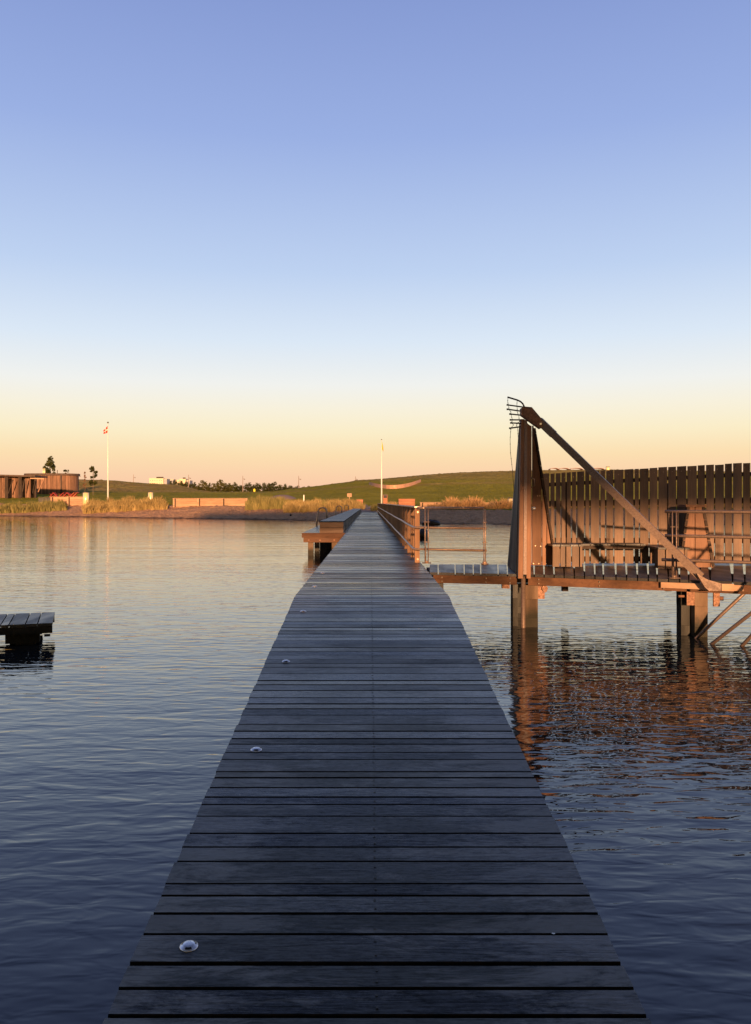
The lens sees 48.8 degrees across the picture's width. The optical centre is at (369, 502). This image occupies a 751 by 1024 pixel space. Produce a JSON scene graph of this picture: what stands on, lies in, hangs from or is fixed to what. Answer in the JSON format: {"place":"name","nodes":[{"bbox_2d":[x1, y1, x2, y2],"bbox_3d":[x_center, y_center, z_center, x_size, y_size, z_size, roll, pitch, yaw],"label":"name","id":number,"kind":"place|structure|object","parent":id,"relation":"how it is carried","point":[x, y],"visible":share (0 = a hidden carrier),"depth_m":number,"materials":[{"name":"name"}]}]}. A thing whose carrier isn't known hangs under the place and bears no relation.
{"place":"outdoors","nodes":[
{"label":"outdoors","id":0,"kind":"place"},
{"bbox_2d":[24,498,67,512],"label":"dune grass","id":1,"kind":"structure","parent":0,"point":[49,506],"depth_m":119.41,"materials":[{"name":"beige plant"}]},
{"bbox_2d":[83,492,88,505],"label":"litter bin","id":2,"kind":"object","parent":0,"point":[85,496],"visible":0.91,"depth_m":123.62,"materials":[{"name":"paint"}]},
{"bbox_2d":[361,505,375,511],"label":"path","id":3,"kind":"structure","parent":0,"point":[366,507],"depth_m":95.18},
{"bbox_2d":[0,516,750,1023],"bbox_3d":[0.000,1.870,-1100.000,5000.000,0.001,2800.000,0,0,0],"label":"water","id":4,"kind":"structure","parent":0,"point":[126,686],"depth_m":6.74,"materials":[{"name":"blue liquid"}]},
{"bbox_2d":[0,612,54,644],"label":"swim dock","id":5,"kind":"object","parent":4,"relation":"on","point":[22,628],"visible":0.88,"depth_m":10.90,"materials":[{"name":"wood"}]},
{"bbox_2d":[302,512,361,555],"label":"side platform","id":6,"kind":"structure","parent":4,"relation":"in","point":[314,538],"depth_m":29.09,"materials":[{"name":"brown wood"}]},
{"bbox_2d":[316,507,326,525],"bbox_3d":[-2.252,1.440,38.250,0.556,2.460,0.552,0,0,0],"label":"swim ladder","id":7,"kind":"object","parent":6,"relation":"attached to","point":[318,515],"visible":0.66,"depth_m":37.98,"materials":[{"name":"metal"}]},
{"bbox_2d":[319,516,350,532],"bbox_3d":[-1.355,0.860,35.165,0.860,0.407,12.070,0,0,0],"label":"box bench","id":8,"kind":"object","parent":6,"relation":"on","point":[344,522],"visible":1,"depth_m":29.13,"materials":[{"name":"brown wood"}]},
{"bbox_2d":[335,513,354,522],"bbox_3d":[-1.355,0.860,47.440,0.860,0.407,12.120,0,0,0],"label":"box bench","id":9,"kind":"object","parent":6,"relation":"on","point":[352,515],"visible":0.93,"depth_m":45.59,"materials":[{"name":"grey wood"}]},
{"bbox_2d":[343,511,357,518],"bbox_3d":[-1.355,0.860,59.590,0.860,0.407,11.820,0,0,0],"label":"box bench","id":10,"kind":"object","parent":6,"relation":"on","point":[356,514],"visible":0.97,"depth_m":58.05,"materials":[{"name":"grey wood"}]},
{"bbox_2d":[102,512,651,1023],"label":"pier","id":11,"kind":"structure","parent":4,"relation":"in","point":[374,836],"depth_m":3.69,"materials":[{"name":"black wood"}]},
{"bbox_2d":[377,503,486,562],"bbox_3d":[1.390,0.667,50.250,1.271,1.198,71.900,0,0,0],"label":"walkway railing","id":12,"kind":"object","parent":11,"relation":"on","point":[402,522],"visible":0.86,"depth_m":17.63,"materials":[{"name":"metal"}]},
{"bbox_2d":[420,529,427,537],"bbox_3d":[2.856,1.750,43.995,0.513,0.906,1.031,0,0,0],"label":"boulder","id":13,"kind":"object","parent":4,"relation":"in","point":[422,533],"visible":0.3,"depth_m":43.63,"materials":[{"name":"grey stone"}]},
{"bbox_2d":[426,562,750,636],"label":"bathing deck","id":14,"kind":"structure","parent":4,"relation":"in","point":[692,592],"depth_m":12.37,"materials":[{"name":"wood"}]},
{"bbox_2d":[417,507,487,563],"bbox_3d":[1.428,0.568,14.406,1.274,0.991,0.202,0,0,16],"label":"access railing","id":15,"kind":"object","parent":14,"relation":"on","point":[466,508],"visible":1,"depth_m":14.42,"materials":[{"name":"metal"}]},
{"bbox_2d":[507,419,553,577],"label":"bathing tower","id":16,"kind":"structure","parent":14,"relation":"on","point":[527,540],"depth_m":12.93,"materials":[{"name":"brown wood"}]},
{"bbox_2d":[507,397,524,485],"bbox_3d":[2.168,-0.855,12.298,0.275,1.446,0.062,0,0,-7],"label":"chain ladder","id":17,"kind":"object","parent":16,"relation":"hanging from","point":[511,414],"visible":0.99,"depth_m":12.29,"materials":[{"name":"metal"}]},
{"bbox_2d":[520,406,733,590],"bbox_3d":[3.533,-0.113,11.646,2.911,2.593,0.217,0,0,25],"label":"steel brace","id":18,"kind":"object","parent":16,"relation":"attached to","point":[532,416],"visible":1,"depth_m":11.63,"materials":[{"name":"metal"}]},
{"bbox_2d":[546,543,689,567],"bbox_3d":[4.020,0.865,13.607,2.100,0.363,0.955,0,0,0],"label":"bench","id":19,"kind":"object","parent":14,"relation":"on","point":[577,548],"visible":0.87,"depth_m":13.50,"materials":[{"name":"brown wood"}]},
{"bbox_2d":[543,463,750,590],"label":"privacy fence","id":20,"kind":"object","parent":14,"relation":"on","point":[648,501],"visible":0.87,"depth_m":14.10,"materials":[{"name":"wood"}]},
{"bbox_2d":[678,505,714,566],"bbox_3d":[5.324,0.545,13.630,0.587,1.021,0.340,0,0,0],"label":"tapered stand","id":21,"kind":"object","parent":14,"relation":"on","point":[696,524],"visible":0.74,"depth_m":13.50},
{"bbox_2d":[661,510,750,578],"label":"front railing","id":22,"kind":"object","parent":14,"relation":"on","point":[673,559],"visible":0.9,"depth_m":11.40,"materials":[{"name":"wood"}]},
{"bbox_2d":[694,594,745,638],"bbox_3d":[4.820,1.495,11.277,2.135,2.281,0.048,0,0,24],"label":"slanting tube","id":23,"kind":"object","parent":4,"relation":"in","point":[719,616],"visible":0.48,"depth_m":11.28,"materials":[{"name":"metal"}]},
{"bbox_2d":[709,611,750,643],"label":"slanting tube","id":24,"kind":"object","parent":4,"relation":"in","point":[731,628],"visible":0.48,"depth_m":10.69,"materials":[{"name":"metal"}]},
{"bbox_2d":[740,634,750,645],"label":"slanting tube","id":25,"kind":"object","parent":4,"relation":"in","point":[746,641],"depth_m":10.74,"materials":[{"name":"metal"}]},
{"bbox_2d":[0,469,750,524],"bbox_3d":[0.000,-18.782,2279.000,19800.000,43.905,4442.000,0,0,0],"label":"ground","id":26,"kind":"structure","parent":0,"point":[487,486],"depth_m":169.38,"materials":[{"name":"green plant"}]},
{"bbox_2d":[0,502,25,513],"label":"dune grass","id":27,"kind":"structure","parent":26,"relation":"on","point":[18,507],"depth_m":119.58,"materials":[{"name":"beige plant"}]},
{"bbox_2d":[0,475,47,498],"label":"lean to","id":28,"kind":"object","parent":26,"relation":"on","point":[18,486],"visible":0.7,"depth_m":162.00,"materials":[{"name":"wood"}]},
{"bbox_2d":[42,456,55,472],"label":"young tree","id":29,"kind":"object","parent":26,"relation":"on","point":[50,462],"visible":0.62,"depth_m":197.57,"materials":[{"name":"green plant"}]},
{"bbox_2d":[24,468,79,493],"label":"round hut","id":30,"kind":"object","parent":26,"relation":"on","point":[58,483],"visible":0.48,"depth_m":186.00,"materials":[{"name":"wood"}]},
{"bbox_2d":[38,497,89,502],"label":"terrace","id":31,"kind":"structure","parent":26,"relation":"on","point":[40,499],"depth_m":127.40,"materials":[{"name":"grey concrete"}]},
{"bbox_2d":[50,497,82,505],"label":"wall","id":32,"kind":"structure","parent":26,"relation":"on","point":[71,501],"depth_m":127.00,"materials":[{"name":"concrete"}]},
{"bbox_2d":[88,466,97,486],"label":"young tree","id":33,"kind":"object","parent":26,"relation":"on","point":[91,482],"visible":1,"depth_m":179.91,"materials":[{"name":"green plant"}]},
{"bbox_2d":[103,422,108,497],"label":"flagpole","id":34,"kind":"object","parent":26,"relation":"on","point":[105,430],"visible":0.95,"depth_m":125.95,"materials":[{"name":"white metal"}]},
{"bbox_2d":[81,495,168,513],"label":"dune grass","id":35,"kind":"structure","parent":26,"relation":"on","point":[116,506],"depth_m":112.09,"materials":[{"name":"beige plant"}]},
{"bbox_2d":[149,477,165,483],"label":"apartment block","id":36,"kind":"structure","parent":26,"relation":"on","point":[158,480],"depth_m":900.00,"materials":[{"name":"white glass"}]},
{"bbox_2d":[179,478,187,482],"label":"apartment block","id":37,"kind":"structure","parent":26,"relation":"on","point":[183,480],"depth_m":900.00,"materials":[{"name":"white glass"}]},
{"bbox_2d":[198,480,206,488],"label":"broadleaf tree","id":38,"kind":"object","parent":26,"relation":"on","point":[203,483],"visible":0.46,"depth_m":424.94,"materials":[{"name":"green plant"}]},
{"bbox_2d":[172,498,247,506],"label":"wall","id":39,"kind":"structure","parent":26,"relation":"on","point":[182,502],"depth_m":113.00,"materials":[{"name":"beige concrete"}]},
{"bbox_2d":[215,487,224,491],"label":"broadleaf tree","id":40,"kind":"object","parent":26,"relation":"on","point":[219,489],"visible":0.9,"depth_m":394.41,"materials":[{"name":"green plant"}]},
{"bbox_2d":[216,479,224,491],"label":"broadleaf tree","id":41,"kind":"object","parent":26,"relation":"on","point":[220,482],"visible":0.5,"depth_m":424.84,"materials":[{"name":"green plant"}]},
{"bbox_2d":[222,486,232,491],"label":"broadleaf tree","id":42,"kind":"object","parent":26,"relation":"on","point":[226,487],"visible":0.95,"depth_m":394.51,"materials":[{"name":"green plant"}]},
{"bbox_2d":[254,486,264,491],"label":"broadleaf tree","id":43,"kind":"object","parent":26,"relation":"on","point":[260,488],"visible":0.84,"depth_m":394.39,"materials":[{"name":"green plant"}]},
{"bbox_2d":[245,493,289,509],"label":"dune grass","id":44,"kind":"structure","parent":26,"relation":"on","point":[263,503],"depth_m":103.65,"materials":[{"name":"beige plant"}]},
{"bbox_2d":[263,486,273,491],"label":"broadleaf tree","id":45,"kind":"object","parent":26,"relation":"on","point":[269,487],"visible":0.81,"depth_m":394.27,"materials":[{"name":"green plant"}]},
{"bbox_2d":[270,495,296,499],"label":"earth mound","id":46,"kind":"object","parent":26,"relation":"on","point":[287,497],"visible":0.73,"depth_m":156.37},
{"bbox_2d":[282,497,365,512],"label":"dune grass","id":47,"kind":"structure","parent":26,"relation":"on","point":[298,505],"depth_m":98.56,"materials":[{"name":"beige plant"}]},
{"bbox_2d":[370,504,377,510],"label":"dune grass","id":48,"kind":"structure","parent":26,"relation":"on","point":[373,507],"depth_m":94.56,"materials":[{"name":"brown plant"}]},
{"bbox_2d":[381,439,382,502],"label":"flagpole","id":49,"kind":"object","parent":26,"relation":"on","point":[381,468],"visible":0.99,"depth_m":99.93,"materials":[{"name":"white metal"}]},
{"bbox_2d":[383,495,387,503],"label":"hooded bin","id":50,"kind":"object","parent":26,"relation":"on","point":[384,499],"visible":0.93,"depth_m":99.00,"materials":[{"name":"metal"}]},
{"bbox_2d":[398,499,414,505],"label":"timber box","id":51,"kind":"object","parent":26,"relation":"on","point":[407,503],"visible":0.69,"depth_m":100.00,"materials":[{"name":"brown wood"}]},
{"bbox_2d":[421,519,439,524],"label":"boulder","id":52,"kind":"object","parent":26,"relation":"on","point":[433,522],"visible":0.54,"depth_m":70.15,"materials":[{"name":"grey stone"}]},
{"bbox_2d":[419,502,442,506],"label":"wall","id":53,"kind":"structure","parent":26,"relation":"on","point":[423,504],"depth_m":97.95,"materials":[{"name":"beige concrete"}]},
{"bbox_2d":[427,503,441,506],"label":"dry shrub","id":54,"kind":"object","parent":26,"relation":"on","point":[433,505],"visible":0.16,"depth_m":94.02,"materials":[{"name":"brown plant"}]},
{"bbox_2d":[438,495,487,508],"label":"dry shrub","id":55,"kind":"object","parent":26,"relation":"on","point":[470,502],"visible":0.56,"depth_m":93.23,"materials":[{"name":"beige plant"}]},
{"bbox_2d":[485,498,512,508],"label":"dry shrub","id":56,"kind":"object","parent":26,"relation":"on","point":[504,504],"visible":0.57,"depth_m":92.06,"materials":[{"name":"brown plant"}]},
{"bbox_2d":[549,497,750,508],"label":"dry shrub","id":57,"kind":"object","parent":26,"relation":"on","point":[657,505],"visible":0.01,"depth_m":92.97,"materials":[{"name":"brown plant"}]},
{"bbox_2d":[0,0,750,491],"label":"sky","id":58,"kind":"structure","parent":0,"point":[255,241],"materials":[{"name":"blue"}]},
{"bbox_2d":[369,479,420,488],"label":"curved wall","id":59,"kind":"structure","parent":0,"point":[395,486],"depth_m":192.13,"materials":[{"name":"beige concrete"}]}
]}

